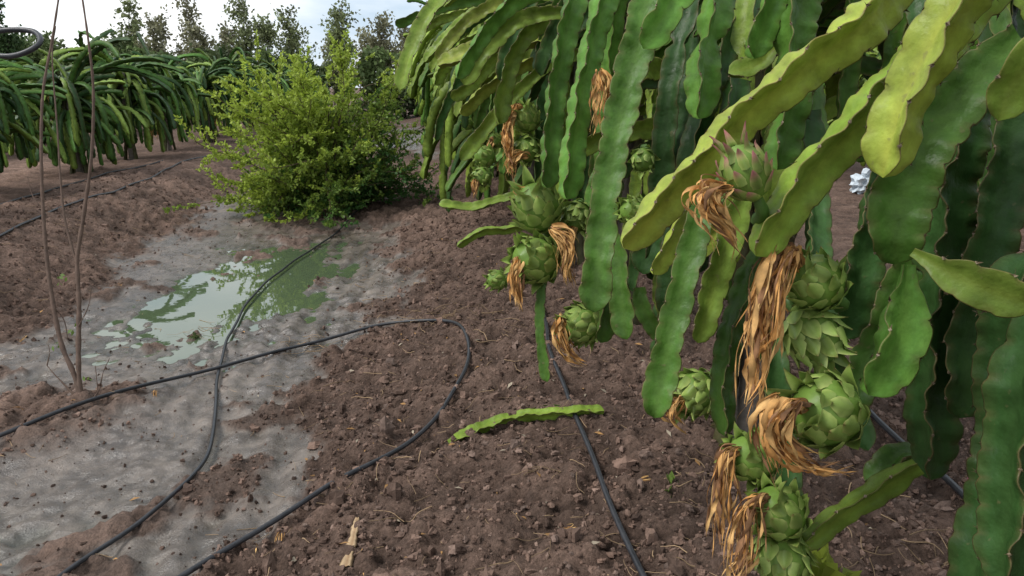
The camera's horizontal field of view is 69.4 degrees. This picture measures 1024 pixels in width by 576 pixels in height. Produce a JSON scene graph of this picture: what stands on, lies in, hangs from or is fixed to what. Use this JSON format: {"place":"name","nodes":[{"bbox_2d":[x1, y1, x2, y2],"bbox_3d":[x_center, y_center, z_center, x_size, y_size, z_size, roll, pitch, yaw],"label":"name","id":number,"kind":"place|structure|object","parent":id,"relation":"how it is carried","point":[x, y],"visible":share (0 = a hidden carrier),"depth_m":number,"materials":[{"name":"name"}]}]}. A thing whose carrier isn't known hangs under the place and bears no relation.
{"place":"outdoors","nodes":[
{"label":"outdoors","id":0,"kind":"place"},
{"bbox_2d":[0,0,427,87],"label":"sky","id":1,"kind":"structure","parent":0,"point":[39,15],"materials":[{"name":"white"}]},
{"bbox_2d":[459,117,474,129],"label":"dragon fruit","id":2,"kind":"object","parent":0,"point":[470,125],"visible":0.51,"depth_m":5.99,"materials":[{"name":"green plant"}]},
{"bbox_2d":[0,88,1023,575],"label":"ground","id":3,"kind":"structure","parent":0,"point":[78,476],"depth_m":3.34,"materials":[{"name":"soil"}]},
{"bbox_2d":[0,133,7,142],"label":"dragon fruit cactus","id":4,"kind":"object","parent":3,"relation":"on","point":[3,139],"visible":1,"depth_m":6.91,"materials":[{"name":"green plant"}]},
{"bbox_2d":[0,0,30,52],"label":"tree","id":5,"kind":"object","parent":3,"relation":"on","point":[11,42],"visible":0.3,"depth_m":24.44,"materials":[{"name":"green plant"}]},
{"bbox_2d":[4,60,52,146],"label":"dragon fruit cactus","id":6,"kind":"object","parent":3,"relation":"on","point":[22,63],"visible":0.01,"depth_m":15.64,"materials":[{"name":"green plant"}]},
{"bbox_2d":[0,56,67,172],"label":"dragon fruit cactus","id":7,"kind":"object","parent":3,"relation":"on","point":[26,133],"visible":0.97,"depth_m":8.08,"materials":[{"name":"green plant"}]},
{"bbox_2d":[27,0,109,396],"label":"bare sapling","id":8,"kind":"object","parent":3,"relation":"on","point":[77,378],"visible":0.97,"depth_m":3.47,"materials":[{"name":"brown plant"}]},
{"bbox_2d":[58,38,80,77],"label":"dragon fruit cactus","id":9,"kind":"object","parent":3,"relation":"on","point":[76,40],"depth_m":19.38,"materials":[{"name":"green plant"}]},
{"bbox_2d":[0,160,162,203],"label":"drip hose","id":10,"kind":"object","parent":3,"relation":"on","point":[27,196],"visible":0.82,"depth_m":9.21,"materials":[{"name":"plastic"}]},
{"bbox_2d":[0,29,173,173],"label":"dragon fruit cactus","id":11,"kind":"object","parent":3,"relation":"on","point":[74,112],"visible":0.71,"depth_m":9.74,"materials":[{"name":"green plant"}]},
{"bbox_2d":[0,154,210,236],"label":"drip hose","id":12,"kind":"object","parent":3,"relation":"on","point":[39,216],"visible":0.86,"depth_m":7.78,"materials":[{"name":"plastic"}]},
{"bbox_2d":[38,30,194,159],"bbox_3d":[-6.184,-3.005,11.807,2.045,2.142,2.150,-3,16,-11],"label":"dragon fruit cactus","id":13,"kind":"object","parent":3,"relation":"on","point":[140,94],"visible":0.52,"depth_m":11.68,"materials":[{"name":"green plant"}]},
{"bbox_2d":[116,31,214,150],"bbox_3d":[-6.409,-3.587,13.651,1.665,2.256,1.885,-2,16,-8],"label":"dragon fruit cactus","id":14,"kind":"object","parent":3,"relation":"on","point":[193,93],"visible":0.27,"depth_m":13.59,"materials":[{"name":"green plant"}]},
{"bbox_2d":[189,332,199,338],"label":"weed","id":15,"kind":"object","parent":3,"relation":"on","point":[195,336],"visible":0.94,"depth_m":4.62,"materials":[{"name":"green plant"}]},
{"bbox_2d":[125,55,273,142],"bbox_3d":[-6.433,-3.899,15.508,2.216,1.878,2.324,13,20,40],"label":"dragon fruit cactus","id":16,"kind":"object","parent":3,"relation":"on","point":[208,76],"visible":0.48,"depth_m":15.24,"materials":[{"name":"green plant"}]},
{"bbox_2d":[57,236,362,371],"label":"puddle","id":17,"kind":"object","parent":3,"relation":"on","point":[192,301],"visible":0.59,"depth_m":5.42,"materials":[{"name":"green liquid"}]},
{"bbox_2d":[181,61,252,136],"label":"dragon fruit cactus","id":18,"kind":"object","parent":3,"relation":"on","point":[225,119],"visible":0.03,"depth_m":17.27,"materials":[{"name":"green plant"}]},
{"bbox_2d":[0,319,470,575],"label":"drip hose","id":19,"kind":"object","parent":3,"relation":"on","point":[251,534],"visible":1,"depth_m":3.27,"materials":[{"name":"plastic"}]},
{"bbox_2d":[195,47,277,127],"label":"dragon fruit cactus","id":20,"kind":"object","parent":3,"relation":"on","point":[234,56],"visible":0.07,"depth_m":18.92,"materials":[{"name":"green plant"}]},
{"bbox_2d":[57,166,438,575],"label":"drip hose","id":21,"kind":"object","parent":3,"relation":"on","point":[76,564],"visible":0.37,"depth_m":3.02,"materials":[{"name":"plastic"}]},
{"bbox_2d":[235,62,291,127],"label":"dragon fruit cactus","id":22,"kind":"object","parent":3,"relation":"on","point":[268,74],"visible":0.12,"depth_m":20.73,"materials":[{"name":"green plant"}]},
{"bbox_2d":[251,59,304,121],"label":"dragon fruit cactus","id":23,"kind":"object","parent":3,"relation":"on","point":[286,83],"visible":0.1,"depth_m":22.65,"materials":[{"name":"green plant"}]},
{"bbox_2d":[254,54,302,95],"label":"dragon fruit cactus","id":24,"kind":"object","parent":3,"relation":"on","point":[284,75],"visible":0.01,"depth_m":24.38,"materials":[{"name":"green plant"}]},
{"bbox_2d":[246,53,314,93],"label":"dragon fruit cactus","id":25,"kind":"object","parent":3,"relation":"on","point":[254,61],"visible":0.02,"depth_m":25.92,"materials":[{"name":"green plant"}]},
{"bbox_2d":[162,25,461,227],"bbox_3d":[-2.285,-1.956,8.721,3.343,2.131,3.037,-2,16,-7],"label":"leafy bush","id":26,"kind":"object","parent":3,"relation":"on","point":[317,164],"visible":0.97,"depth_m":8.36,"materials":[{"name":"green plant"}]},
{"bbox_2d":[302,67,327,90],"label":"dragon fruit cactus","id":27,"kind":"object","parent":3,"relation":"on","point":[312,71],"depth_m":31.46,"materials":[{"name":"green plant"}]},
{"bbox_2d":[301,75,331,104],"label":"dragon fruit cactus","id":28,"kind":"object","parent":3,"relation":"on","point":[317,87],"visible":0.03,"depth_m":29.60,"materials":[{"name":"green plant"}]},
{"bbox_2d":[339,517,359,567],"bbox_3d":[-0.515,0.818,2.387,0.041,0.019,0.256,0,15,-2],"label":"wood chip","id":29,"kind":"object","parent":3,"relation":"on","point":[346,560],"visible":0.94,"depth_m":2.37,"materials":[{"name":"beige plant"}]},
{"bbox_2d":[413,95,420,115],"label":"dragon fruit cactus","id":30,"kind":"object","parent":3,"relation":"on","point":[416,110],"depth_m":16.59,"materials":[{"name":"green plant"}]},
{"bbox_2d":[407,0,434,106],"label":"dragon fruit cactus","id":31,"kind":"object","parent":3,"relation":"on","point":[418,1],"depth_m":14.38,"materials":[{"name":"green plant"}]},
{"bbox_2d":[419,15,440,144],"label":"dragon fruit cactus","id":32,"kind":"object","parent":3,"relation":"on","point":[427,44],"visible":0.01,"depth_m":11.95,"materials":[{"name":"green plant"}]},
{"bbox_2d":[4,30,873,118],"bbox_3d":[-6.412,-9.455,33.007,84.482,4.218,5.272,-2,16,-7],"label":"hedge","id":33,"kind":"object","parent":3,"relation":"on","point":[369,71],"visible":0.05,"depth_m":31.99,"materials":[{"name":"green plant"}]},
{"bbox_2d":[25,0,871,111],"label":"distant trees","id":34,"kind":"object","parent":3,"relation":"on","point":[266,33],"visible":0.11,"depth_m":33.27,"materials":[{"name":"green plant"}]},
{"bbox_2d":[414,87,496,168],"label":"dragon fruit cactus","id":35,"kind":"object","parent":3,"relation":"on","point":[423,114],"visible":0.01,"depth_m":11.57,"materials":[{"name":"green plant"}]},
{"bbox_2d":[418,24,499,176],"bbox_3d":[-0.089,-2.746,10.341,2.450,2.634,2.429,3,16,10],"label":"dragon fruit cactus","id":36,"kind":"object","parent":3,"relation":"on","point":[422,106],"visible":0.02,"depth_m":10.26,"materials":[{"name":"green plant"}]},
{"bbox_2d":[418,11,513,189],"bbox_3d":[0.048,-2.583,8.787,2.427,3.176,2.842,5,16,18],"label":"dragon fruit cactus","id":37,"kind":"object","parent":3,"relation":"on","point":[424,80],"depth_m":8.76,"materials":[{"name":"green plant"}]},
{"bbox_2d":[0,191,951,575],"bbox_3d":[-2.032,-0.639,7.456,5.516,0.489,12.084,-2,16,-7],"label":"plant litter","id":38,"kind":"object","parent":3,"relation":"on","point":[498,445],"visible":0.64,"depth_m":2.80,"materials":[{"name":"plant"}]},
{"bbox_2d":[0,169,974,575],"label":"soil clods","id":39,"kind":"object","parent":3,"relation":"on","point":[578,533],"visible":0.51,"depth_m":2.75,"materials":[{"name":"brown soil"}]},
{"bbox_2d":[447,404,603,443],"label":"fallen cactus stem","id":40,"kind":"object","parent":3,"relation":"on","point":[526,415],"visible":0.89,"depth_m":3.00,"materials":[{"name":"green plant"}]},
{"bbox_2d":[408,10,644,187],"bbox_3d":[0.170,-2.114,7.783,2.518,2.802,2.496,6,17,21],"label":"dragon fruit cactus","id":41,"kind":"object","parent":3,"relation":"on","point":[416,71],"visible":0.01,"depth_m":7.60,"materials":[{"name":"green plant"}]},
{"bbox_2d":[395,0,664,324],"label":"dragon fruit cactus","id":42,"kind":"object","parent":3,"relation":"on","point":[633,184],"visible":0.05,"depth_m":3.85,"materials":[{"name":"green plant"}]},
{"bbox_2d":[420,0,644,219],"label":"dragon fruit cactus","id":43,"kind":"object","parent":3,"relation":"on","point":[455,134],"visible":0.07,"depth_m":6.45,"materials":[{"name":"green plant"}]},
{"bbox_2d":[426,0,644,265],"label":"dragon fruit cactus","id":44,"kind":"object","parent":3,"relation":"on","point":[486,107],"visible":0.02,"depth_m":5.33,"materials":[{"name":"green plant"}]},
{"bbox_2d":[544,315,646,575],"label":"drip hose","id":45,"kind":"object","parent":3,"relation":"on","point":[629,546],"visible":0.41,"depth_m":2.49,"materials":[{"name":"plastic"}]},
{"bbox_2d":[664,471,678,497],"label":"weed","id":46,"kind":"object","parent":3,"relation":"on","point":[670,476],"visible":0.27,"depth_m":2.46,"materials":[{"name":"green plant"}]},
{"bbox_2d":[394,0,1023,449],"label":"dragon fruit cactus","id":47,"kind":"object","parent":3,"relation":"on","point":[712,64],"visible":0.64,"depth_m":1.75,"materials":[{"name":"green plant"}]},
{"bbox_2d":[469,163,493,199],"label":"dragon fruit","id":48,"kind":"object","parent":47,"relation":"on","point":[480,175],"visible":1,"depth_m":3.27,"materials":[{"name":"green plant"}]},
{"bbox_2d":[472,143,496,167],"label":"dragon fruit","id":49,"kind":"object","parent":47,"relation":"on","point":[484,155],"visible":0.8,"depth_m":3.36,"materials":[{"name":"green plant"}]},
{"bbox_2d":[486,130,502,148],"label":"dragon fruit","id":50,"kind":"object","parent":47,"relation":"attached to","point":[495,139],"visible":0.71,"depth_m":3.96,"materials":[{"name":"green plant"}]},
{"bbox_2d":[482,267,507,292],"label":"dragon fruit","id":51,"kind":"object","parent":47,"relation":"attached to","point":[496,279],"visible":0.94,"depth_m":2.58,"materials":[{"name":"green plant"}]},
{"bbox_2d":[503,131,540,171],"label":"dragon fruit","id":52,"kind":"object","parent":47,"relation":"on","point":[527,151],"visible":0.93,"depth_m":2.56,"materials":[{"name":"green plant"}]},
{"bbox_2d":[500,97,543,178],"bbox_3d":[0.027,-0.520,2.602,0.202,0.295,0.123,-14,21,-41],"label":"dragon fruit","id":53,"kind":"object","parent":47,"relation":"attached to","point":[523,118],"visible":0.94,"depth_m":2.56,"materials":[{"name":"green plant"}]},
{"bbox_2d":[499,228,561,310],"bbox_3d":[0.056,-0.055,1.944,0.183,0.203,0.205,-2,16,-7],"label":"dragon fruit","id":54,"kind":"object","parent":47,"relation":"attached to","point":[534,263],"visible":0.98,"depth_m":1.90,"materials":[{"name":"green plant"}]},
{"bbox_2d":[506,164,564,236],"bbox_3d":[0.066,-0.222,1.996,0.167,0.221,0.172,-2,16,-7],"label":"dragon fruit","id":55,"kind":"object","parent":47,"relation":"attached to","point":[537,206],"visible":0.91,"depth_m":1.96,"materials":[{"name":"green plant"}]},
{"bbox_2d":[548,222,577,284],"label":"withered flower","id":56,"kind":"object","parent":47,"relation":"attached to","point":[563,238],"visible":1,"depth_m":1.87,"materials":[{"name":"brown plant"}]},
{"bbox_2d":[550,299,598,365],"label":"dragon fruit","id":57,"kind":"object","parent":47,"relation":"attached to","point":[576,322],"visible":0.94,"depth_m":1.91,"materials":[{"name":"green plant"}]},
{"bbox_2d":[559,198,590,288],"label":"dragon fruit","id":58,"kind":"object","parent":47,"relation":"attached to","point":[575,215],"visible":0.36,"depth_m":2.02,"materials":[{"name":"green plant"}]},
{"bbox_2d":[589,68,611,134],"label":"withered flower","id":59,"kind":"object","parent":47,"relation":"attached to","point":[600,81],"visible":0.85,"depth_m":1.69,"materials":[{"name":"brown plant"}]},
{"bbox_2d":[613,193,642,227],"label":"dragon fruit","id":60,"kind":"object","parent":47,"relation":"attached to","point":[628,206],"visible":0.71,"depth_m":1.53,"materials":[{"name":"green plant"}]},
{"bbox_2d":[627,144,660,179],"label":"dragon fruit","id":61,"kind":"object","parent":47,"relation":"attached to","point":[643,159],"visible":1,"depth_m":1.68,"materials":[{"name":"green plant"}]},
{"bbox_2d":[620,0,1023,575],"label":"dragon fruit cactus","id":62,"kind":"object","parent":3,"relation":"on","point":[934,320],"visible":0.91,"depth_m":1.02,"materials":[{"name":"green plant"}]},
{"bbox_2d":[661,367,710,433],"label":"dragon fruit","id":63,"kind":"object","parent":62,"relation":"attached to","point":[691,399],"visible":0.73,"depth_m":1.51,"materials":[{"name":"green plant"}]},
{"bbox_2d":[681,174,747,262],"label":"withered flower","id":64,"kind":"object","parent":62,"relation":"attached to","point":[709,193],"visible":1,"depth_m":0.92,"materials":[{"name":"brown plant"}]},
{"bbox_2d":[722,550,759,575],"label":"withered flower","id":65,"kind":"object","parent":62,"relation":"attached to","point":[752,566],"visible":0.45,"depth_m":1.03,"materials":[{"name":"brown plant"}]},
{"bbox_2d":[709,121,773,224],"bbox_3d":[0.294,-0.140,0.933,0.094,0.140,0.078,-2,16,-7],"label":"dragon fruit","id":66,"kind":"object","parent":62,"relation":"attached to","point":[745,168],"visible":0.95,"depth_m":0.91,"materials":[{"name":"green plant"}]},
{"bbox_2d":[705,421,782,555],"bbox_3d":[0.350,0.283,1.097,0.096,0.178,0.181,7,17,23],"label":"dragon fruit","id":67,"kind":"object","parent":62,"relation":"attached to","point":[737,457],"visible":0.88,"depth_m":1.06,"materials":[{"name":"brown plant"}]},
{"bbox_2d":[718,471,814,575],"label":"dragon fruit","id":68,"kind":"object","parent":62,"relation":"attached to","point":[773,513],"visible":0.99,"depth_m":1.03,"materials":[{"name":"green plant"}]},
{"bbox_2d":[748,392,788,487],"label":"withered flower","id":69,"kind":"object","parent":62,"relation":"attached to","point":[761,404],"visible":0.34,"depth_m":0.94,"materials":[{"name":"brown plant"}]},
{"bbox_2d":[748,533,819,575],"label":"dragon fruit","id":70,"kind":"object","parent":62,"relation":"attached to","point":[783,559],"visible":0.66,"depth_m":1.05,"materials":[{"name":"green plant"}]},
{"bbox_2d":[735,242,853,420],"bbox_3d":[0.381,0.046,0.990,0.207,0.233,0.140,-2,16,-7],"label":"dragon fruit","id":71,"kind":"object","parent":62,"relation":"attached to","point":[800,277],"visible":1,"depth_m":0.95,"materials":[{"name":"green plant"}]},
{"bbox_2d":[761,363,870,476],"bbox_3d":[0.388,0.167,0.951,0.137,0.137,0.188,5,16,16],"label":"dragon fruit","id":72,"kind":"object","parent":62,"relation":"attached to","point":[827,412],"visible":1,"depth_m":0.92,"materials":[{"name":"green plant"}]},
{"bbox_2d":[776,295,856,373],"bbox_3d":[0.413,0.068,1.031,0.110,0.110,0.135,-2,16,-7],"label":"dragon fruit","id":73,"kind":"object","parent":62,"relation":"attached to","point":[816,341],"visible":0.88,"depth_m":0.99,"materials":[{"name":"green plant"}]},
{"bbox_2d":[811,543,861,575],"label":"stem","id":74,"kind":"object","parent":62,"relation":"attached to","point":[827,565],"visible":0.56,"depth_m":1.24,"materials":[{"name":"green plant"}]},
{"bbox_2d":[823,46,879,166],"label":"dragon fruit cactus","id":75,"kind":"object","parent":3,"relation":"on","point":[876,54],"visible":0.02,"depth_m":10.93,"materials":[{"name":"green plant"}]},
{"bbox_2d":[849,168,870,193],"bbox_3d":[4.742,-1.430,10.011,0.352,0.395,0.292,-10,18,-33],"label":"plastic bag","id":76,"kind":"object","parent":3,"relation":"on","point":[858,183],"visible":0.68,"depth_m":9.95,"materials":[{"name":"white plastic"}]},
{"bbox_2d":[870,408,962,498],"bbox_3d":[1.432,0.567,2.671,0.049,0.041,1.426,0,15,0],"label":"drip hose","id":77,"kind":"object","parent":3,"relation":"on","point":[953,485],"visible":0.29,"depth_m":2.73,"materials":[{"name":"plastic"}]},
{"bbox_3d":[-2.249,0.012,2.497,0.052,1.850,0.044,-2,16,-7],"label":"wooden stake","id":78,"kind":"object","parent":3,"relation":"on","visible":0},
{"bbox_2d":[0,27,43,58],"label":"hose coil","id":79,"kind":"object","parent":78,"relation":"attached to","point":[38,44],"visible":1,"depth_m":2.26,"materials":[{"name":"plastic"}]}
]}

